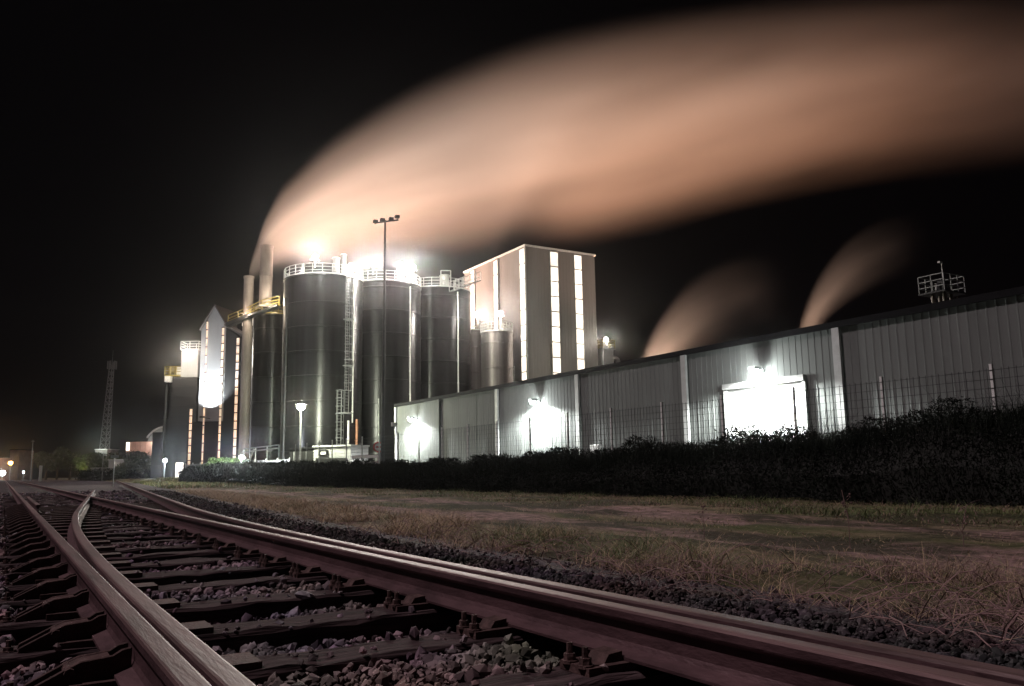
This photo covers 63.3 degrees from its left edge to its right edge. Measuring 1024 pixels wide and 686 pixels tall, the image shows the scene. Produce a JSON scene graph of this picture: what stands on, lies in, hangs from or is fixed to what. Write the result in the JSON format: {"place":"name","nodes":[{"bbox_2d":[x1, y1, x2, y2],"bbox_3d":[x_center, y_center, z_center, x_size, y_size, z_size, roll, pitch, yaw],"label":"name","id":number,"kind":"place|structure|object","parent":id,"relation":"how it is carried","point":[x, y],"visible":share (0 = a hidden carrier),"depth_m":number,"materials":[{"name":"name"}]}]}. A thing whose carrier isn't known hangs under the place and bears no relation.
{"place":"outdoors","nodes":[
{"label":"outdoors","id":0,"kind":"place"},
{"bbox_2d":[0,479,1023,685],"bbox_3d":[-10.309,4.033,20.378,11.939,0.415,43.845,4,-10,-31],"label":"ballast stones","id":1,"kind":"object","parent":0,"point":[424,667],"visible":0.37,"depth_m":4.13,"materials":[{"name":"grey gravel"}]},
{"bbox_2d":[7,501,82,503],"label":"sleeper","id":2,"kind":"object","parent":1,"relation":"on","point":[50,502],"visible":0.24,"depth_m":22.74,"materials":[{"name":"brown wood"}]},
{"bbox_2d":[3,512,132,524],"bbox_3d":[-6.699,2.860,13.427,3.492,0.270,0.274,4,-10,-31],"label":"sleeper","id":3,"kind":"object","parent":1,"relation":"on","point":[85,518],"visible":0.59,"depth_m":13.20,"materials":[{"name":"brown wood"}]},
{"bbox_2d":[0,514,140,527],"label":"sleeper","id":4,"kind":"object","parent":1,"relation":"on","point":[88,520],"visible":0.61,"depth_m":12.57,"materials":[{"name":"brown wood"}]},
{"bbox_2d":[0,516,147,530],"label":"sleeper","id":5,"kind":"object","parent":1,"relation":"on","point":[68,524],"visible":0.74,"depth_m":11.82,"materials":[{"name":"brown wood"}]},
{"bbox_2d":[0,501,150,505],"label":"sleeper","id":6,"kind":"object","parent":1,"relation":"on","point":[80,503],"visible":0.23,"depth_m":21.58,"materials":[{"name":"brown wood"}]},
{"bbox_2d":[2,500,151,504],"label":"sleeper","id":7,"kind":"object","parent":1,"relation":"on","point":[75,502],"visible":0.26,"depth_m":22.20,"materials":[{"name":"brown wood"}]},
{"bbox_2d":[0,518,157,534],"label":"sleeper","id":8,"kind":"object","parent":1,"relation":"on","point":[143,524],"visible":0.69,"depth_m":11.16,"materials":[{"name":"brown wood"}]},
{"bbox_2d":[5,501,153,506],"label":"sleeper","id":9,"kind":"object","parent":1,"relation":"on","point":[75,504],"visible":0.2,"depth_m":20.79,"materials":[{"name":"brown wood"}]},
{"bbox_2d":[3,503,157,509],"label":"sleeper","id":10,"kind":"object","parent":1,"relation":"on","point":[73,506],"visible":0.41,"depth_m":18.66,"materials":[{"name":"brown wood"}]},
{"bbox_2d":[0,505,163,514],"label":"sleeper","id":11,"kind":"object","parent":1,"relation":"on","point":[97,508],"visible":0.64,"depth_m":16.58,"materials":[{"name":"brown wood"}]},
{"bbox_2d":[26,497,41,513],"bbox_3d":[-10.598,3.546,18.327,0.148,0.160,7.901,4,-10,-31],"label":"guard rail","id":12,"kind":"object","parent":11,"relation":"on","point":[35,505],"visible":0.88,"depth_m":16.42,"materials":[{"name":"metal"}]},
{"bbox_2d":[4,503,159,511],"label":"sleeper","id":13,"kind":"object","parent":1,"relation":"on","point":[72,507],"visible":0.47,"depth_m":17.98,"materials":[{"name":"brown wood"}]},
{"bbox_2d":[0,507,167,515],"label":"sleeper","id":14,"kind":"object","parent":1,"relation":"on","point":[101,509],"visible":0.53,"depth_m":15.92,"materials":[{"name":"brown wood"}]},
{"bbox_2d":[2,521,167,536],"bbox_3d":[-5.139,2.409,10.636,3.261,0.270,0.277,4,-10,-31],"label":"sleeper","id":15,"kind":"object","parent":1,"relation":"on","point":[151,527],"visible":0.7,"depth_m":10.51,"materials":[{"name":"brown wood"}]},
{"bbox_2d":[2,508,169,517],"bbox_3d":[-7.880,3.191,15.467,3.769,0.270,0.278,4,-10,-31],"label":"sleeper","id":16,"kind":"object","parent":1,"relation":"on","point":[106,511],"visible":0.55,"depth_m":15.16,"materials":[{"name":"brown wood"}]},
{"bbox_2d":[0,511,174,522],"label":"sleeper","id":17,"kind":"object","parent":1,"relation":"on","point":[115,513],"visible":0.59,"depth_m":13.86,"materials":[{"name":"brown wood"}]},
{"bbox_2d":[4,509,172,520],"bbox_3d":[-7.465,3.080,14.787,3.672,0.270,0.275,4,-10,-31],"label":"sleeper","id":18,"kind":"object","parent":1,"relation":"on","point":[110,511],"visible":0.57,"depth_m":14.55,"materials":[{"name":"brown wood"}]},
{"bbox_2d":[3,501,177,507],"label":"sleeper","id":19,"kind":"object","parent":1,"relation":"on","point":[78,505],"visible":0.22,"depth_m":20.18,"materials":[{"name":"brown wood"}]},
{"bbox_2d":[4,524,178,542],"bbox_3d":[-4.776,2.294,9.918,3.182,0.270,0.274,4,-10,-31],"label":"sleeper","id":20,"kind":"object","parent":1,"relation":"on","point":[161,529],"visible":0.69,"depth_m":9.84,"materials":[{"name":"brown wood"}]},
{"bbox_2d":[3,504,189,512],"bbox_3d":[-8.991,3.533,17.587,4.050,0.270,0.281,4,-10,-31],"label":"sleeper","id":21,"kind":"object","parent":1,"relation":"on","point":[93,507],"visible":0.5,"depth_m":17.35,"materials":[{"name":"brown wood"}]},
{"bbox_2d":[3,527,191,547],"bbox_3d":[-4.371,2.186,9.258,3.181,0.270,0.276,4,-10,-31],"label":"sleeper","id":22,"kind":"object","parent":1,"relation":"on","point":[175,535],"visible":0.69,"depth_m":9.17,"materials":[{"name":"brown wood"}]},
{"bbox_2d":[2,530,207,552],"bbox_3d":[-3.945,2.073,8.564,3.118,0.270,0.275,4,-10,-31],"label":"sleeper","id":23,"kind":"object","parent":1,"relation":"on","point":[42,538],"visible":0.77,"depth_m":8.38,"materials":[{"name":"brown wood"}]},
{"bbox_2d":[4,479,211,685],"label":"rail","id":24,"kind":"object","parent":1,"relation":"on","point":[158,659],"visible":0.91,"depth_m":2.95,"materials":[{"name":"metal"}]},
{"bbox_2d":[0,535,225,561],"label":"sleeper","id":25,"kind":"object","parent":1,"relation":"on","point":[208,543],"visible":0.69,"depth_m":7.80,"materials":[{"name":"brown wood"}]},
{"bbox_2d":[0,540,247,569],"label":"sleeper","id":26,"kind":"object","parent":1,"relation":"on","point":[228,549],"visible":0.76,"depth_m":7.15,"materials":[{"name":"brown wood"}]},
{"bbox_2d":[0,546,273,582],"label":"sleeper","id":27,"kind":"object","parent":1,"relation":"on","point":[253,555],"visible":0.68,"depth_m":6.39,"materials":[{"name":"brown wood"}]},
{"bbox_2d":[0,553,306,598],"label":"sleeper","id":28,"kind":"object","parent":1,"relation":"on","point":[280,565],"visible":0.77,"depth_m":5.77,"materials":[{"name":"brown wood"}]},
{"bbox_2d":[67,490,255,685],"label":"rail","id":29,"kind":"object","parent":1,"relation":"on","point":[212,667],"visible":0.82,"depth_m":2.87,"materials":[{"name":"metal"}]},
{"bbox_2d":[0,562,347,611],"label":"sleeper","id":30,"kind":"object","parent":1,"relation":"on","point":[39,592],"visible":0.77,"depth_m":5.04,"materials":[{"name":"brown wood"}]},
{"bbox_2d":[0,574,405,645],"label":"sleeper","id":31,"kind":"object","parent":1,"relation":"on","point":[35,619],"visible":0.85,"depth_m":4.38,"materials":[{"name":"brown wood"}]},
{"bbox_2d":[0,590,481,676],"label":"sleeper","id":32,"kind":"object","parent":1,"relation":"on","point":[73,637],"visible":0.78,"depth_m":3.72,"materials":[{"name":"brown wood"}]},
{"bbox_2d":[6,611,588,685],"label":"sleeper","id":33,"kind":"object","parent":1,"relation":"on","point":[101,668],"visible":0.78,"depth_m":3.06,"materials":[{"name":"brown wood"}]},
{"bbox_2d":[115,480,1023,685],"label":"rail","id":34,"kind":"object","parent":1,"relation":"on","point":[977,669],"visible":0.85,"depth_m":2.84,"materials":[{"name":"metal"}]},
{"bbox_2d":[446,642,710,685],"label":"sleeper","id":35,"kind":"object","parent":1,"relation":"on","point":[584,669],"visible":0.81,"depth_m":2.77,"materials":[{"name":"brown wood"}]},
{"bbox_2d":[12,480,1020,685],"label":"rail","id":36,"kind":"object","parent":35,"relation":"on","point":[709,653],"visible":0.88,"depth_m":2.98,"materials":[{"name":"metal"}]},
{"bbox_2d":[0,0,1023,478],"label":"sky","id":37,"kind":"structure","parent":0,"point":[730,170],"materials":[{"name":"black"}]},
{"bbox_2d":[42,478,1023,629],"bbox_3d":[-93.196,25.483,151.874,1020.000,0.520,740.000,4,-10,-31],"label":"ground","id":38,"kind":"structure","parent":0,"point":[923,534],"depth_m":11.82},
{"bbox_2d":[0,457,9,479],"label":"station shed","id":39,"kind":"structure","parent":38,"relation":"on","point":[4,464],"depth_m":279.42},
{"bbox_2d":[8,449,34,479],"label":"office block","id":40,"kind":"structure","parent":38,"relation":"on","point":[20,459],"depth_m":260.79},
{"bbox_2d":[39,465,41,480],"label":"marker post","id":41,"kind":"object","parent":38,"relation":"on","point":[40,472],"visible":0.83,"depth_m":169.62,"materials":[{"name":"white paint"}]},
{"bbox_2d":[33,451,61,479],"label":"tree","id":42,"kind":"object","parent":38,"relation":"on","point":[38,459],"visible":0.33,"depth_m":229.17,"materials":[{"name":"green plant"}]},
{"bbox_2d":[42,446,71,479],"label":"tree","id":43,"kind":"object","parent":38,"relation":"on","point":[49,463],"visible":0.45,"depth_m":224.05,"materials":[{"name":"green plant"}]},
{"bbox_2d":[53,450,84,479],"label":"tree","id":44,"kind":"object","parent":38,"relation":"on","point":[63,458],"visible":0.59,"depth_m":220.66,"materials":[{"name":"green plant"}]},
{"bbox_2d":[72,452,92,470],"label":"tree","id":45,"kind":"object","parent":38,"relation":"on","point":[76,461],"visible":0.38,"depth_m":213.12,"materials":[{"name":"green plant"}]},
{"bbox_2d":[83,452,119,469],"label":"tree","id":46,"kind":"object","parent":38,"relation":"on","point":[95,459],"visible":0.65,"depth_m":187.16,"materials":[{"name":"green plant"}]},
{"bbox_2d":[94,449,119,455],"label":"lit roof shed","id":47,"kind":"structure","parent":38,"relation":"on","point":[107,451],"depth_m":205.22,"materials":[{"name":"metal"}]},
{"bbox_2d":[99,356,116,448],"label":"lattice tower","id":48,"kind":"structure","parent":38,"relation":"on","point":[109,396],"depth_m":262.69,"materials":[{"name":"metal"}]},
{"bbox_2d":[74,467,150,480],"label":"hedge","id":49,"kind":"object","parent":38,"relation":"on","point":[94,475],"visible":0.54,"depth_m":158.89,"materials":[{"name":"green plant"}]},
{"bbox_2d":[101,456,123,466],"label":"tree","id":50,"kind":"object","parent":38,"relation":"on","point":[105,463],"visible":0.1,"depth_m":183.21,"materials":[{"name":"green plant"}]},
{"bbox_2d":[110,455,118,486],"bbox_3d":[-29.653,9.578,61.809,0.560,2.474,0.085,3,-10,-25],"label":"track sign","id":51,"kind":"object","parent":38,"relation":"on","point":[114,456],"visible":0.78,"depth_m":61.87,"materials":[{"name":"metal"}]},
{"bbox_2d":[108,459,124,468],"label":"building","id":52,"kind":"structure","parent":38,"relation":"on","point":[111,463],"depth_m":174.73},
{"bbox_2d":[112,462,140,478],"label":"bush","id":53,"kind":"object","parent":38,"relation":"on","point":[120,469],"visible":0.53,"depth_m":147.43,"materials":[{"name":"green plant"}]},
{"bbox_2d":[123,451,150,462],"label":"tree","id":54,"kind":"object","parent":38,"relation":"on","point":[133,457],"visible":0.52,"depth_m":164.18,"materials":[{"name":"green plant"}]},
{"bbox_2d":[126,441,151,457],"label":"factory hall","id":55,"kind":"structure","parent":38,"relation":"on","point":[142,446],"depth_m":200.27,"materials":[{"name":"pink"}]},
{"bbox_2d":[135,461,150,478],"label":"tree","id":56,"kind":"object","parent":38,"relation":"on","point":[146,465],"visible":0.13,"depth_m":139.67,"materials":[{"name":"green plant"}]},
{"bbox_2d":[146,426,162,440],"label":"curved roof hall","id":57,"kind":"structure","parent":38,"relation":"on","point":[150,434],"depth_m":207.79,"materials":[{"name":"white paint"}]},
{"bbox_2d":[150,418,168,478],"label":"annex","id":58,"kind":"object","parent":38,"relation":"on","point":[156,456],"visible":0.36,"depth_m":129.70,"materials":[{"name":"grey metal"}]},
{"bbox_2d":[161,366,180,477],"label":"conveyor tower","id":59,"kind":"structure","parent":38,"relation":"on","point":[168,378],"depth_m":128.31,"materials":[{"name":"grey metal"}]},
{"bbox_2d":[169,341,201,477],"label":"annex block","id":60,"kind":"structure","parent":38,"relation":"on","point":[185,393],"depth_m":127.64,"materials":[{"name":"white paint"}]},
{"bbox_2d":[175,463,182,476],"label":"lit doorway","id":61,"kind":"structure","parent":60,"relation":"in","point":[178,465],"depth_m":125.43,"materials":[{"name":"white"}]},
{"bbox_2d":[186,304,252,466],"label":"gabled hall","id":62,"kind":"structure","parent":38,"relation":"on","point":[216,435],"depth_m":120.75,"materials":[{"name":"grey metal"}]},
{"bbox_2d":[187,408,192,464],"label":"strip window","id":63,"kind":"structure","parent":62,"relation":"in","point":[190,418],"depth_m":120.42,"materials":[{"name":"orange"}]},
{"bbox_2d":[201,321,207,463],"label":"strip window","id":64,"kind":"structure","parent":62,"relation":"in","point":[206,338],"depth_m":121.04,"materials":[{"name":"grey glass"}]},
{"bbox_2d":[217,327,224,458],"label":"strip window","id":65,"kind":"structure","parent":62,"relation":"in","point":[222,335],"depth_m":120.54,"materials":[{"name":"orange"}]},
{"bbox_2d":[232,337,239,457],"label":"strip window","id":66,"kind":"structure","parent":62,"relation":"in","point":[237,345],"depth_m":120.01,"materials":[{"name":"orange"}]},
{"bbox_2d":[205,456,243,464],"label":"shrub","id":67,"kind":"object","parent":38,"relation":"on","point":[223,459],"visible":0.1,"depth_m":85.14,"materials":[{"name":"green plant"}]},
{"bbox_2d":[185,457,289,467],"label":"picket fence","id":68,"kind":"object","parent":38,"relation":"on","point":[277,460],"visible":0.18,"depth_m":85.49,"materials":[{"name":"metal"}]},
{"bbox_2d":[238,275,253,459],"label":"smoke stack","id":69,"kind":"object","parent":38,"relation":"on","point":[245,392],"visible":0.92,"depth_m":99.29,"materials":[{"name":"metal"}]},
{"bbox_2d":[243,444,279,462],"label":"pipe rack","id":70,"kind":"object","parent":38,"relation":"on","point":[255,450],"visible":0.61,"depth_m":93.92,"materials":[{"name":"metal"}]},
{"bbox_2d":[249,304,282,461],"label":"storage vessel","id":71,"kind":"object","parent":38,"relation":"on","point":[265,403],"visible":0.51,"depth_m":100.22,"materials":[{"name":"metal"}]},
{"bbox_2d":[226,296,280,326],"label":"stair gangway","id":72,"kind":"object","parent":71,"relation":"attached to","point":[235,321],"visible":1,"depth_m":99.84,"materials":[{"name":"paint"}]},
{"bbox_2d":[255,244,273,308],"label":"smoke stack","id":73,"kind":"object","parent":71,"relation":"on","point":[266,270],"visible":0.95,"depth_m":100.39,"materials":[{"name":"metal"}]},
{"bbox_2d":[296,403,305,459],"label":"street lamp","id":74,"kind":"object","parent":38,"relation":"on","point":[300,406],"visible":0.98,"depth_m":75.71,"materials":[{"name":"white metal"}]},
{"bbox_2d":[289,447,313,461],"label":"dark container","id":75,"kind":"object","parent":38,"relation":"on","point":[292,454],"visible":0.29,"depth_m":77.67,"materials":[{"name":"metal"}]},
{"bbox_2d":[279,254,363,461],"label":"storage silo","id":76,"kind":"object","parent":38,"relation":"on","point":[322,356],"visible":0.91,"depth_m":90.03,"materials":[{"name":"metal"}]},
{"bbox_2d":[312,445,369,463],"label":"site container","id":77,"kind":"object","parent":38,"relation":"on","point":[357,449],"visible":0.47,"depth_m":76.41,"materials":[{"name":"white metal"}]},
{"bbox_2d":[352,455,377,462],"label":"road barrier","id":78,"kind":"object","parent":38,"relation":"on","point":[368,456],"visible":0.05,"depth_m":69.04,"materials":[{"name":"grey metal"}]},
{"bbox_2d":[373,442,380,457],"bbox_3d":[-10.282,8.993,63.908,0.840,2.793,0.140,0,-9,-9],"label":"road sign","id":79,"kind":"object","parent":38,"relation":"on","point":[376,444],"visible":0.62,"depth_m":63.98,"materials":[{"name":"metal"}]},
{"bbox_2d":[373,215,399,461],"bbox_3d":[-9.328,0.042,61.290,2.022,19.672,0.375,0,-9,-9],"label":"floodlight mast","id":80,"kind":"object","parent":38,"relation":"on","point":[391,219],"visible":0.99,"depth_m":61.21,"materials":[{"name":"metal"}]},
{"bbox_2d":[357,261,421,462],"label":"storage silo","id":81,"kind":"object","parent":38,"relation":"on","point":[403,346],"visible":0.62,"depth_m":95.08,"materials":[{"name":"metal"}]},
{"bbox_2d":[409,265,416,281],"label":"floodlight","id":82,"kind":"object","parent":81,"relation":"attached to","point":[412,267],"visible":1,"depth_m":97.91,"materials":[{"name":"white paint"}]},
{"bbox_2d":[391,422,396,459],"bbox_3d":[-6.686,6.130,47.032,0.300,3.260,0.200,4,-10,-31],"label":"camera post","id":83,"kind":"object","parent":38,"relation":"on","point":[393,424],"visible":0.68,"depth_m":47.15,"materials":[{"name":"metal"}]},
{"bbox_2d":[415,270,470,398],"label":"storage silo","id":84,"kind":"object","parent":38,"relation":"on","point":[445,344],"visible":0.42,"depth_m":100.48,"materials":[{"name":"metal"}]},
{"bbox_2d":[449,271,480,291],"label":"catwalk","id":85,"kind":"object","parent":84,"relation":"attached to","point":[463,285],"visible":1,"depth_m":101.43,"materials":[{"name":"metal"}]},
{"bbox_2d":[470,321,489,389],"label":"silo","id":86,"kind":"object","parent":38,"relation":"on","point":[475,359],"visible":0.21,"depth_m":105.95,"materials":[{"name":"metal"}]},
{"bbox_2d":[480,319,514,387],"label":"silo","id":87,"kind":"object","parent":38,"relation":"on","point":[497,366],"visible":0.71,"depth_m":101.71,"materials":[{"name":"metal"}]},
{"bbox_2d":[463,244,597,381],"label":"process building","id":88,"kind":"structure","parent":38,"relation":"on","point":[542,299],"depth_m":107.84,"materials":[{"name":"white paint"}]},
{"bbox_2d":[470,270,474,328],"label":"strip window","id":89,"kind":"structure","parent":88,"relation":"in","point":[472,295],"depth_m":117.08,"materials":[{"name":"grey glass"}]},
{"bbox_2d":[493,259,498,328],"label":"strip window","id":90,"kind":"structure","parent":88,"relation":"in","point":[495,263],"depth_m":111.59,"materials":[{"name":"grey glass"}]},
{"bbox_2d":[519,247,528,379],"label":"strip window","id":91,"kind":"structure","parent":88,"relation":"in","point":[521,251],"depth_m":105.26,"materials":[{"name":"grey glass"}]},
{"bbox_2d":[549,251,560,374],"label":"strip window","id":92,"kind":"structure","parent":88,"relation":"in","point":[554,262],"depth_m":107.00,"materials":[{"name":"grey glass"}]},
{"bbox_2d":[573,254,584,369],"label":"strip window","id":93,"kind":"structure","parent":88,"relation":"in","point":[578,282],"depth_m":109.00,"materials":[{"name":"grey glass"}]},
{"bbox_2d":[174,381,1023,508],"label":"hedge","id":94,"kind":"object","parent":38,"relation":"on","point":[975,457],"visible":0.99,"depth_m":21.22,"materials":[{"name":"green plant"}]},
{"bbox_2d":[277,510,1023,646],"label":"dead stalks","id":95,"kind":"object","parent":38,"relation":"on","point":[1006,616],"visible":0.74,"depth_m":5.17,"materials":[{"name":"brown plant"}]},
{"bbox_2d":[295,364,1023,464],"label":"wire fence","id":96,"kind":"object","parent":38,"relation":"on","point":[991,379],"visible":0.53,"depth_m":28.25,"materials":[{"name":"metal"}]},
{"bbox_2d":[700,505,708,540],"bbox_3d":[2.401,2.251,10.380,0.111,0.445,0.130,-2,-9,5],"label":"weed","id":97,"kind":"object","parent":38,"relation":"on","point":[703,518],"visible":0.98,"depth_m":10.38,"materials":[{"name":"brown plant"}]},
{"bbox_2d":[841,490,851,549],"bbox_3d":[3.683,1.938,9.115,0.108,0.641,0.122,-3,-9,12],"label":"weed","id":98,"kind":"object","parent":38,"relation":"on","point":[846,510],"visible":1,"depth_m":9.12,"materials":[{"name":"plant"}]},
{"bbox_2d":[952,504,968,546],"bbox_3d":[4.812,1.966,8.869,0.168,0.472,0.142,-2,-9,8],"label":"weed","id":99,"kind":"object","parent":38,"relation":"on","point":[962,522],"visible":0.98,"depth_m":8.88,"materials":[{"name":"plant"}]},
{"bbox_2d":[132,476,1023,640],"bbox_3d":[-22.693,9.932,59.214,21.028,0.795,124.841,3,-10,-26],"label":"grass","id":100,"kind":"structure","parent":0,"point":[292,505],"depth_m":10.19,"materials":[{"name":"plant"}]},
{"bbox_2d":[597,339,614,365],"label":"silo","id":101,"kind":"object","parent":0,"point":[605,354],"depth_m":110.36,"materials":[{"name":"metal"}]},
{"bbox_2d":[394,286,1023,462],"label":"warehouse","id":102,"kind":"structure","parent":0,"point":[974,333],"depth_m":38.59,"materials":[{"name":"metal"}]},
{"bbox_2d":[528,398,540,403],"bbox_3d":[1.504,3.849,54.489,0.800,0.372,0.400,4,-10,-31],"label":"wall lamp","id":103,"kind":"object","parent":102,"relation":"attached to","point":[532,400],"visible":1,"depth_m":54.26,"materials":[{"name":"metal"}]},
{"bbox_2d":[590,444,602,451],"bbox_3d":[4.953,6.244,48.920,0.285,0.500,0.900,4,-10,-31],"label":"meter box","id":104,"kind":"object","parent":102,"relation":"attached to","point":[598,445],"visible":0.52,"depth_m":48.81,"materials":[{"name":"white paint"}]},
{"bbox_2d":[748,366,764,374],"bbox_3d":[11.354,1.286,38.421,0.800,0.372,0.400,4,-10,-31],"label":"wall lamp","id":105,"kind":"object","parent":102,"relation":"attached to","point":[753,370],"visible":1,"depth_m":38.20,"materials":[{"name":"metal"}]},
{"bbox_2d":[722,374,809,445],"bbox_3d":[11.697,3.902,38.277,0.330,4.420,4.860,4,-10,-31],"label":"roller door","id":106,"kind":"structure","parent":102,"relation":"in","point":[771,389],"depth_m":38.39,"materials":[{"name":"white metal"}]},
{"bbox_2d":[917,261,966,302],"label":"roof platform","id":107,"kind":"structure","parent":102,"relation":"on","point":[941,292],"depth_m":56.42,"materials":[{"name":"metal"}]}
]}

